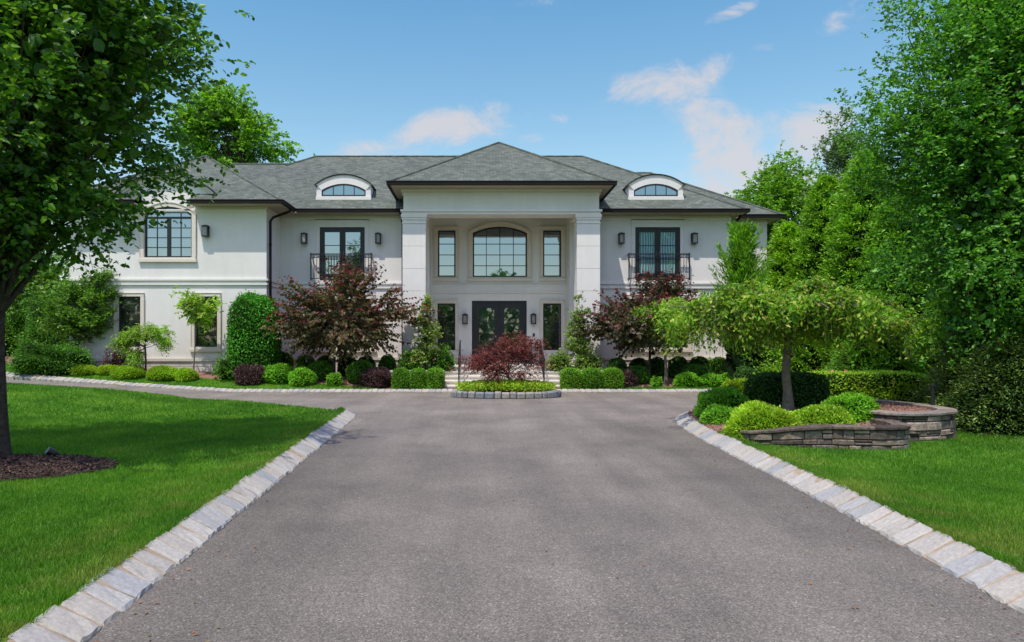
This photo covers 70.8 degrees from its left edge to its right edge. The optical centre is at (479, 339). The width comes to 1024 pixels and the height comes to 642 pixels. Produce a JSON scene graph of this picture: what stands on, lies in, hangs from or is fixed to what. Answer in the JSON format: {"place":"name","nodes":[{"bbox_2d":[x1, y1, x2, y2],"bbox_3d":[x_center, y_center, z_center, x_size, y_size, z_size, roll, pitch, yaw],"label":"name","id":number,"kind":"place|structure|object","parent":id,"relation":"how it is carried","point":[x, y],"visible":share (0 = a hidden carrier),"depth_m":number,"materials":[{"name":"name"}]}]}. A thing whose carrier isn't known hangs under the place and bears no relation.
{"place":"outdoors","nodes":[
{"label":"outdoors","id":0,"kind":"place"},
{"bbox_2d":[42,0,964,280],"label":"sky","id":1,"kind":"structure","parent":0,"point":[697,93],"materials":[{"name":"blue"}]},
{"bbox_2d":[6,379,1023,641],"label":"driveway","id":2,"kind":"structure","parent":0,"point":[548,523],"depth_m":5.84,"materials":[{"name":"grey asphalt"}]},
{"bbox_2d":[451,388,560,398],"bbox_3d":[0.774,1.605,21.450,3.303,0.250,1.628,0,0,0],"label":"stone bed edging","id":3,"kind":"object","parent":2,"relation":"on","point":[553,393],"visible":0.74,"depth_m":20.77,"materials":[{"name":"grey stone"}]},
{"bbox_2d":[468,390,544,392],"bbox_3d":[0.770,1.540,21.450,3.040,0.001,1.360,0,0,0],"label":"planting bed","id":4,"kind":"object","parent":3,"relation":"in","point":[508,391],"visible":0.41,"depth_m":21.45,"materials":[{"name":"brown soil"}]},
{"bbox_2d":[453,330,555,390],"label":"japanese maple","id":5,"kind":"object","parent":4,"relation":"on","point":[488,366],"visible":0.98,"depth_m":21.40,"materials":[{"name":"red plant"}]},
{"bbox_2d":[455,378,556,391],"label":"ground cover","id":6,"kind":"object","parent":4,"relation":"on","point":[509,384],"visible":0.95,"depth_m":21.10,"materials":[{"name":"green plant"}]},
{"bbox_3d":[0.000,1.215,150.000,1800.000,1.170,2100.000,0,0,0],"label":"ground","id":7,"kind":"structure","parent":0,"visible":0},
{"bbox_2d":[5,242,68,327],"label":"background tree","id":8,"kind":"object","parent":7,"relation":"on","point":[42,280],"visible":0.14,"depth_m":30.36,"materials":[{"name":"green plant"}]},
{"bbox_2d":[6,288,68,355],"bbox_3d":[-16.864,-0.235,28.998,3.227,3.746,3.296,0,0,0],"label":"background shrub","id":9,"kind":"object","parent":7,"relation":"on","point":[45,337],"visible":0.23,"depth_m":28.10,"materials":[{"name":"green plant"}]},
{"bbox_2d":[0,382,345,641],"bbox_3d":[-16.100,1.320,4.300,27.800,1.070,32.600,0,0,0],"label":"lawn","id":10,"kind":"structure","parent":7,"relation":"on","point":[3,638],"depth_m":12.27,"materials":[{"name":"green plant"}]},
{"bbox_2d":[0,451,119,482],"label":"mulch chips","id":11,"kind":"object","parent":10,"relation":"on","point":[25,458],"visible":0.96,"depth_m":9.14,"materials":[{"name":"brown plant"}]},
{"bbox_2d":[0,0,255,456],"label":"pear tree","id":12,"kind":"object","parent":10,"relation":"on","point":[68,68],"visible":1,"depth_m":9.55,"materials":[{"name":"green plant"}]},
{"bbox_2d":[7,409,355,641],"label":"kerb","id":13,"kind":"structure","parent":7,"relation":"on","point":[89,612],"depth_m":5.30,"materials":[{"name":"stone"}]},
{"bbox_2d":[154,78,314,165],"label":"background tree","id":14,"kind":"object","parent":7,"relation":"on","point":[243,148],"visible":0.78,"depth_m":45.04,"materials":[{"name":"green plant"}]},
{"bbox_2d":[5,356,676,388],"bbox_3d":[0.000,1.163,28.750,60.000,1.290,10.500,0,0,0],"label":"planting bed","id":15,"kind":"object","parent":7,"relation":"on","point":[203,374],"visible":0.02,"depth_m":25.02,"materials":[{"name":"brown soil"}]},
{"bbox_2d":[5,299,32,355],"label":"background shrub","id":16,"kind":"object","parent":15,"relation":"on","point":[15,322],"visible":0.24,"depth_m":29.14,"materials":[{"name":"green plant"}]},
{"bbox_2d":[6,336,70,375],"bbox_3d":[-14.990,0.654,24.626,2.082,1.609,2.396,0,0,0],"label":"border shrub","id":17,"kind":"object","parent":15,"relation":"on","point":[29,357],"visible":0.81,"depth_m":24.07,"materials":[{"name":"green plant"}]},
{"bbox_2d":[37,341,96,374],"bbox_3d":[-14.206,0.709,24.856,1.799,1.324,1.987,0,0,0],"label":"border shrub","id":18,"kind":"object","parent":15,"relation":"on","point":[72,358],"visible":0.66,"depth_m":24.44,"materials":[{"name":"green plant"}]},
{"bbox_2d":[29,266,124,347],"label":"vase tree","id":19,"kind":"object","parent":15,"relation":"on","point":[68,293],"visible":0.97,"depth_m":25.70,"materials":[{"name":"green plant"}]},
{"bbox_2d":[68,363,96,376],"bbox_3d":[-13.651,1.040,24.748,0.996,0.494,0.997,0,0,0],"label":"golden mound","id":20,"kind":"object","parent":15,"relation":"on","point":[82,369],"visible":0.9,"depth_m":24.47,"materials":[{"name":"green plant"}]},
{"bbox_2d":[102,344,133,365],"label":"purple shrub","id":21,"kind":"object","parent":15,"relation":"on","point":[116,359],"visible":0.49,"depth_m":25.39,"materials":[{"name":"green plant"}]},
{"bbox_2d":[109,365,146,378],"bbox_3d":[-12.059,1.102,24.755,1.287,0.556,1.205,0,0,0],"label":"golden mound","id":22,"kind":"object","parent":15,"relation":"on","point":[125,372],"visible":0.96,"depth_m":24.36,"materials":[{"name":"green plant"}]},
{"bbox_2d":[105,322,176,371],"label":"lace leaf maple","id":23,"kind":"object","parent":15,"relation":"on","point":[127,339],"visible":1,"depth_m":24.74,"materials":[{"name":"green plant"}]},
{"bbox_2d":[145,365,178,380],"bbox_3d":[-10.873,1.151,24.738,1.161,0.614,1.227,0,0,0],"label":"golden mound","id":24,"kind":"object","parent":15,"relation":"on","point":[161,373],"visible":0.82,"depth_m":24.38,"materials":[{"name":"green plant"}]},
{"bbox_2d":[172,366,199,381],"bbox_3d":[-10.104,1.204,24.742,0.915,0.582,0.898,0,0,0],"label":"golden mound","id":25,"kind":"object","parent":15,"relation":"on","point":[184,374],"visible":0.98,"depth_m":24.50,"materials":[{"name":"green plant"}]},
{"bbox_2d":[169,285,225,368],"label":"dogwood tree","id":26,"kind":"object","parent":15,"relation":"on","point":[197,317],"visible":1,"depth_m":25.11,"materials":[{"name":"green plant"}]},
{"bbox_2d":[211,351,234,379],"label":"loose shrub","id":27,"kind":"object","parent":15,"relation":"on","point":[223,372],"visible":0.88,"depth_m":24.85,"materials":[{"name":"green plant"}]},
{"bbox_2d":[232,363,264,385],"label":"purple shrub","id":28,"kind":"object","parent":15,"relation":"on","point":[246,374],"visible":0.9,"depth_m":24.40,"materials":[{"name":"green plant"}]},
{"bbox_2d":[226,288,282,378],"bbox_3d":[-8.000,-0.086,25.511,1.937,3.481,1.776,0,0,0],"label":"upright holly","id":29,"kind":"object","parent":15,"relation":"on","point":[247,314],"visible":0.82,"depth_m":24.89,"materials":[{"name":"green plant"}]},
{"bbox_2d":[262,362,293,383],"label":"spreading shrub","id":30,"kind":"object","parent":15,"relation":"on","point":[277,373],"visible":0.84,"depth_m":24.58,"materials":[{"name":"green plant"}]},
{"bbox_2d":[288,366,317,386],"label":"spreading shrub","id":31,"kind":"object","parent":15,"relation":"on","point":[302,376],"visible":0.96,"depth_m":24.32,"materials":[{"name":"green plant"}]},
{"bbox_2d":[307,360,332,380],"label":"spreading shrub","id":32,"kind":"object","parent":15,"relation":"on","point":[322,369],"visible":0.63,"depth_m":25.06,"materials":[{"name":"green plant"}]},
{"bbox_2d":[260,253,440,372],"bbox_3d":[-4.803,-0.834,25.298,6.818,4.468,4.263,0,0,0],"label":"redbud tree","id":33,"kind":"object","parent":15,"relation":"on","point":[306,330],"visible":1,"depth_m":24.77,"materials":[{"name":"red plant"}]},
{"bbox_2d":[345,359,373,383],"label":"spreading shrub","id":34,"kind":"object","parent":15,"relation":"on","point":[353,370],"visible":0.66,"depth_m":24.65,"materials":[{"name":"green plant"}]},
{"bbox_2d":[358,366,391,387],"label":"purple shrub","id":35,"kind":"object","parent":15,"relation":"on","point":[377,377],"visible":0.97,"depth_m":24.12,"materials":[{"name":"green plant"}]},
{"bbox_2d":[378,353,396,369],"bbox_3d":[-3.372,0.936,26.206,0.705,0.896,0.705,0,0,0],"label":"clipped ball","id":36,"kind":"object","parent":15,"relation":"on","point":[388,361],"visible":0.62,"depth_m":26.01,"materials":[{"name":"green plant"}]},
{"bbox_2d":[391,367,409,388],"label":"box hedge","id":37,"kind":"object","parent":15,"relation":"on","point":[400,378],"visible":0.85,"depth_m":23.74,"materials":[{"name":"green plant"}]},
{"bbox_2d":[408,367,426,388],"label":"box hedge","id":38,"kind":"object","parent":15,"relation":"on","point":[417,378],"visible":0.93,"depth_m":23.73,"materials":[{"name":"green plant"}]},
{"bbox_2d":[426,367,444,388],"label":"box hedge","id":39,"kind":"object","parent":15,"relation":"on","point":[435,377],"visible":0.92,"depth_m":23.74,"materials":[{"name":"green plant"}]},
{"bbox_2d":[559,366,583,388],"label":"box hedge","id":40,"kind":"object","parent":15,"relation":"on","point":[571,378],"visible":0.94,"depth_m":23.74,"materials":[{"name":"green plant"}]},
{"bbox_2d":[582,367,602,388],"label":"box hedge","id":41,"kind":"object","parent":15,"relation":"on","point":[591,377],"visible":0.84,"depth_m":23.74,"materials":[{"name":"green plant"}]},
{"bbox_2d":[601,367,624,388],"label":"box hedge","id":42,"kind":"object","parent":15,"relation":"on","point":[613,378],"visible":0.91,"depth_m":23.74,"materials":[{"name":"green plant"}]},
{"bbox_2d":[622,369,638,387],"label":"purple shrub","id":43,"kind":"object","parent":15,"relation":"on","point":[630,379],"visible":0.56,"depth_m":24.22,"materials":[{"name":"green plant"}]},
{"bbox_2d":[570,269,698,377],"bbox_3d":[5.533,-0.593,25.307,4.720,3.988,3.756,0,0,0],"label":"redbud tree","id":44,"kind":"object","parent":15,"relation":"on","point":[618,325],"visible":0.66,"depth_m":24.85,"materials":[{"name":"red plant"}]},
{"bbox_2d":[627,365,650,383],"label":"spreading shrub","id":45,"kind":"object","parent":15,"relation":"on","point":[642,373],"visible":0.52,"depth_m":24.66,"materials":[{"name":"green plant"}]},
{"bbox_2d":[651,356,663,377],"bbox_3d":[6.281,1.017,25.595,0.655,0.890,0.659,0,0,0],"label":"clipped ball","id":46,"kind":"object","parent":15,"relation":"on","point":[657,365],"visible":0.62,"depth_m":25.38,"materials":[{"name":"green plant"}]},
{"bbox_2d":[625,296,702,384],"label":"weeping tree","id":47,"kind":"object","parent":15,"relation":"on","point":[654,310],"visible":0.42,"depth_m":24.29,"materials":[{"name":"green plant"}]},
{"bbox_2d":[668,355,689,378],"bbox_3d":[7.059,0.999,25.593,0.841,0.921,0.828,0,0,0],"label":"clipped ball","id":48,"kind":"object","parent":15,"relation":"on","point":[675,366],"visible":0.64,"depth_m":25.36,"materials":[{"name":"green plant"}]},
{"bbox_2d":[672,371,702,387],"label":"spreading shrub","id":49,"kind":"object","parent":15,"relation":"on","point":[688,379],"visible":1,"depth_m":24.22,"materials":[{"name":"green plant"}]},
{"bbox_2d":[679,364,710,376],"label":"spreading shrub","id":50,"kind":"object","parent":15,"relation":"on","point":[698,370],"visible":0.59,"depth_m":24.86,"materials":[{"name":"green plant"}]},
{"bbox_2d":[700,373,724,386],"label":"spreading shrub","id":51,"kind":"object","parent":15,"relation":"on","point":[713,379],"visible":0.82,"depth_m":24.31,"materials":[{"name":"green plant"}]},
{"bbox_2d":[707,356,724,374],"bbox_3d":[8.396,1.033,25.396,0.851,0.948,0.827,0,0,0],"label":"clipped ball","id":52,"kind":"object","parent":15,"relation":"on","point":[714,365],"visible":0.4,"depth_m":25.16,"materials":[{"name":"green plant"}]},
{"bbox_2d":[708,217,790,374],"bbox_3d":[9.065,-1.405,24.522,2.771,5.509,2.654,0,0,0],"label":"upright yew","id":53,"kind":"object","parent":15,"relation":"on","point":[743,267],"visible":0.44,"depth_m":24.33,"materials":[{"name":"green plant"}]},
{"bbox_2d":[736,341,778,372],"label":"cypress tree","id":54,"kind":"object","parent":15,"relation":"on","point":[759,361],"visible":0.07,"depth_m":24.02,"materials":[{"name":"green plant"}]},
{"bbox_2d":[756,220,806,291],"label":"cypress tree","id":55,"kind":"object","parent":15,"relation":"on","point":[780,244],"visible":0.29,"depth_m":27.16,"materials":[{"name":"green plant"}]},
{"bbox_2d":[778,172,843,290],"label":"cypress tree","id":56,"kind":"object","parent":15,"relation":"on","point":[815,229],"visible":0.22,"depth_m":25.73,"materials":[{"name":"green plant"}]},
{"bbox_2d":[797,87,875,234],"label":"slender tree","id":57,"kind":"object","parent":15,"relation":"on","point":[835,161],"visible":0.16,"depth_m":28.58,"materials":[{"name":"green plant"}]},
{"bbox_2d":[6,372,707,392],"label":"kerb","id":58,"kind":"structure","parent":7,"relation":"on","point":[30,377],"depth_m":23.40,"materials":[{"name":"stone"}]},
{"bbox_2d":[6,364,722,388],"bbox_3d":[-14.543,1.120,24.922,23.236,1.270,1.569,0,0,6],"label":"lawn","id":59,"kind":"structure","parent":7,"relation":"on","point":[205,382],"depth_m":24.33,"materials":[{"name":"green plant"}]},
{"bbox_2d":[67,142,786,371],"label":"house","id":60,"kind":"structure","parent":7,"relation":"on","point":[487,244],"depth_m":28.10,"materials":[{"name":"paint"}]},
{"bbox_2d":[112,293,144,351],"bbox_3d":[-12.800,-0.645,26.312,1.160,2.150,0.225,0,0,0],"label":"window","id":61,"kind":"structure","parent":60,"relation":"in","point":[131,312],"depth_m":26.39,"materials":[{"name":"black glass"}]},
{"bbox_2d":[138,202,196,261],"bbox_3d":[-11.390,-3.935,26.312,2.120,2.190,0.225,0,0,0],"label":"window","id":62,"kind":"structure","parent":60,"relation":"in","point":[177,243],"depth_m":26.38,"materials":[{"name":"clear glass"}]},
{"bbox_2d":[189,293,221,351],"bbox_3d":[-10.000,-0.645,26.312,1.160,2.150,0.225,0,0,0],"label":"window","id":63,"kind":"structure","parent":60,"relation":"in","point":[210,341],"depth_m":26.35,"materials":[{"name":"black glass"}]},
{"bbox_2d":[308,295,375,351],"bbox_3d":[-5.380,-0.645,28.112,2.680,2.230,0.225,0,0,0],"label":"window","id":64,"kind":"structure","parent":60,"relation":"in","point":[368,298],"depth_m":28.05,"materials":[{"name":"white metal"}]},
{"bbox_2d":[315,219,368,281],"bbox_3d":[-5.380,-3.490,28.150,2.080,2.500,0.160,0,0,0],"label":"door frame","id":65,"kind":"structure","parent":60,"relation":"in","point":[332,239],"depth_m":28.18,"materials":[{"name":"black metal"}]},
{"bbox_2d":[434,300,458,349],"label":"window","id":66,"kind":"structure","parent":60,"relation":"in","point":[448,316],"depth_m":29.19,"materials":[{"name":"black glass"}]},
{"bbox_2d":[434,226,459,280],"bbox_3d":[-1.345,-3.475,29.112,1.050,2.190,0.225,0,0,0],"label":"window","id":67,"kind":"structure","parent":60,"relation":"in","point":[446,238],"depth_m":29.15,"materials":[{"name":"clear glass"}]},
{"bbox_2d":[472,301,526,362],"bbox_3d":[0.780,-0.330,29.170,2.220,2.500,0.119,0,0,0],"label":"front door","id":68,"kind":"structure","parent":60,"relation":"in","point":[490,319],"depth_m":29.17,"materials":[{"name":"black metal"}]},
{"bbox_2d":[468,222,531,280],"bbox_3d":[0.805,-3.565,29.108,2.590,2.390,0.235,0,0,0],"label":"window","id":69,"kind":"structure","parent":60,"relation":"in","point":[498,251],"depth_m":29.19,"materials":[{"name":"clear glass"}]},
{"bbox_2d":[539,226,565,280],"bbox_3d":[2.915,-3.475,29.112,1.070,2.190,0.225,0,0,0],"label":"window","id":70,"kind":"structure","parent":60,"relation":"in","point":[552,238],"depth_m":29.15,"materials":[{"name":"clear glass"}]},
{"bbox_2d":[540,300,564,349],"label":"window","id":71,"kind":"structure","parent":60,"relation":"in","point":[552,312],"depth_m":29.19,"materials":[{"name":"black glass"}]},
{"bbox_2d":[623,295,692,351],"bbox_3d":[6.940,-0.645,28.112,2.680,2.230,0.225,0,0,0],"label":"window","id":72,"kind":"structure","parent":60,"relation":"in","point":[689,345],"depth_m":28.05,"materials":[{"name":"white metal"}]},
{"bbox_2d":[631,219,684,281],"bbox_3d":[6.940,-3.490,28.150,2.080,2.500,0.160,0,0,0],"label":"door frame","id":73,"kind":"structure","parent":60,"relation":"in","point":[647,239],"depth_m":28.17,"materials":[{"name":"black metal"}]},
{"bbox_2d":[389,340,603,387],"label":"entrance steps","id":74,"kind":"structure","parent":7,"relation":"on","point":[452,377],"depth_m":24.81,"materials":[{"name":"stone"}]},
{"bbox_2d":[397,348,421,369],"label":"flowering shrub","id":75,"kind":"object","parent":74,"relation":"on","point":[405,360],"visible":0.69,"depth_m":25.15,"materials":[{"name":"green plant"}]},
{"bbox_2d":[411,294,443,369],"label":"conical tree","id":76,"kind":"object","parent":74,"relation":"on","point":[425,344],"visible":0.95,"depth_m":25.19,"materials":[{"name":"green plant"}]},
{"bbox_2d":[420,342,457,373],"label":"flowering shrub","id":77,"kind":"object","parent":74,"relation":"on","point":[444,360],"visible":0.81,"depth_m":25.18,"materials":[{"name":"green plant"}]},
{"bbox_2d":[545,348,571,372],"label":"flowering shrub","id":78,"kind":"object","parent":74,"relation":"on","point":[560,361],"visible":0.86,"depth_m":25.17,"materials":[{"name":"green plant"}]},
{"bbox_2d":[562,291,598,368],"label":"conical tree","id":79,"kind":"object","parent":74,"relation":"on","point":[579,347],"visible":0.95,"depth_m":25.21,"materials":[{"name":"green plant"}]},
{"bbox_2d":[580,352,603,369],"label":"flowering shrub","id":80,"kind":"object","parent":74,"relation":"on","point":[593,362],"visible":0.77,"depth_m":25.13,"materials":[{"name":"green plant"}]},
{"bbox_2d":[732,365,758,378],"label":"spreading shrub","id":81,"kind":"object","parent":7,"relation":"on","point":[743,372],"visible":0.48,"depth_m":23.27,"materials":[{"name":"green plant"}]},
{"bbox_2d":[723,140,823,253],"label":"background tree","id":82,"kind":"object","parent":7,"relation":"on","point":[780,188],"visible":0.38,"depth_m":35.12,"materials":[{"name":"green plant"}]},
{"bbox_2d":[753,333,845,375],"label":"cypress tree","id":83,"kind":"object","parent":7,"relation":"on","point":[808,361],"visible":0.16,"depth_m":19.92,"materials":[{"name":"green plant"}]},
{"bbox_2d":[675,410,1023,614],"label":"kerb","id":84,"kind":"structure","parent":7,"relation":"on","point":[997,580],"depth_m":6.26,"materials":[{"name":"stone"}]},
{"bbox_2d":[814,147,894,368],"bbox_3d":[12.811,-2.421,24.046,4.517,8.041,4.515,0,0,0],"label":"cypress tree","id":85,"kind":"object","parent":7,"relation":"on","point":[848,271],"visible":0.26,"depth_m":23.64,"materials":[{"name":"green plant"}]},
{"bbox_2d":[718,425,1023,572],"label":"lawn","id":86,"kind":"structure","parent":7,"relation":"on","point":[932,469],"depth_m":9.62,"materials":[{"name":"green plant"}]},
{"bbox_2d":[688,399,929,432],"bbox_3d":[6.602,1.460,14.215,5.196,0.470,6.789,0,0,0],"label":"planting bed","id":87,"kind":"object","parent":86,"relation":"on","point":[865,423],"visible":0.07,"depth_m":12.76,"materials":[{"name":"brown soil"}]},
{"bbox_2d":[699,403,736,424],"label":"mounded shrub","id":88,"kind":"object","parent":87,"relation":"on","point":[715,413],"visible":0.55,"depth_m":13.09,"materials":[{"name":"green plant"}]},
{"bbox_2d":[692,386,750,416],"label":"mounded shrub","id":89,"kind":"object","parent":87,"relation":"on","point":[732,397],"visible":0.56,"depth_m":14.04,"materials":[{"name":"green plant"}]},
{"bbox_2d":[722,400,801,441],"bbox_3d":[4.567,1.393,11.636,1.285,0.855,1.109,0,0,0],"label":"mounded shrub","id":90,"kind":"object","parent":87,"relation":"on","point":[757,415],"visible":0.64,"depth_m":11.38,"materials":[{"name":"green plant"}]},
{"bbox_2d":[741,371,830,407],"bbox_3d":[6.167,1.055,14.494,1.704,0.914,1.360,0,0,0],"label":"clipped shrub","id":91,"kind":"object","parent":87,"relation":"on","point":[809,388],"visible":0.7,"depth_m":14.03,"materials":[{"name":"green plant"}]},
{"bbox_2d":[652,275,942,410],"bbox_3d":[5.908,0.148,13.566,5.262,2.645,3.120,0,0,17],"label":"weeping tree","id":92,"kind":"object","parent":87,"relation":"on","point":[760,314],"visible":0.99,"depth_m":12.95,"materials":[{"name":"green plant"}]},
{"bbox_2d":[791,404,858,424],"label":"mounded shrub","id":93,"kind":"object","parent":87,"relation":"on","point":[821,414],"visible":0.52,"depth_m":11.63,"materials":[{"name":"green plant"}]},
{"bbox_2d":[820,391,880,422],"bbox_3d":[6.317,1.244,12.342,1.138,0.755,0.901,0,0,0],"label":"mounded shrub","id":94,"kind":"object","parent":87,"relation":"on","point":[859,406],"visible":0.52,"depth_m":12.09,"materials":[{"name":"green plant"}]},
{"bbox_2d":[802,369,932,403],"bbox_3d":[8.340,1.092,15.828,3.056,0.898,1.153,0,0,0],"label":"box hedge","id":95,"kind":"object","parent":87,"relation":"on","point":[887,384],"visible":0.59,"depth_m":15.38,"materials":[{"name":"green plant"}]},
{"bbox_2d":[738,419,910,450],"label":"retaining wall","id":96,"kind":"structure","parent":86,"relation":"on","point":[884,434],"depth_m":10.80,"materials":[{"name":"stone"}]},
{"bbox_2d":[868,399,957,441],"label":"retaining wall","id":97,"kind":"structure","parent":86,"relation":"on","point":[934,422],"depth_m":11.71,"materials":[{"name":"stone"}]},
{"bbox_2d":[808,0,1023,368],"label":"shade tree","id":98,"kind":"object","parent":86,"relation":"on","point":[966,157],"visible":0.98,"depth_m":13.30,"materials":[{"name":"green plant"}]},
{"bbox_2d":[902,311,1003,429],"bbox_3d":[9.626,0.594,14.002,2.796,2.351,2.624,0,0,-25],"label":"spruce tree","id":99,"kind":"object","parent":86,"relation":"on","point":[941,376],"visible":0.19,"depth_m":13.96,"materials":[{"name":"green plant"}]},
{"bbox_2d":[922,330,1023,438],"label":"shrub","id":100,"kind":"object","parent":86,"relation":"on","point":[993,388],"visible":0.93,"depth_m":12.67,"materials":[{"name":"green plant"}]},
{"bbox_2d":[817,290,938,390],"bbox_3d":[10.043,0.219,18.346,3.294,2.962,3.169,0,0,0],"label":"cypress tree","id":101,"kind":"object","parent":7,"relation":"on","point":[855,360],"visible":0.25,"depth_m":17.89,"materials":[{"name":"green plant"}]},
{"bbox_2d":[839,180,948,372],"bbox_3d":[13.003,-1.744,21.908,4.249,6.689,4.276,0,0,0],"label":"cypress tree","id":102,"kind":"object","parent":7,"relation":"on","point":[886,234],"visible":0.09,"depth_m":21.60,"materials":[{"name":"green plant"}]},
{"bbox_2d":[908,269,1022,385],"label":"cypress tree","id":103,"kind":"object","parent":7,"relation":"on","point":[938,331],"visible":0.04,"depth_m":18.15,"materials":[{"name":"green plant"}]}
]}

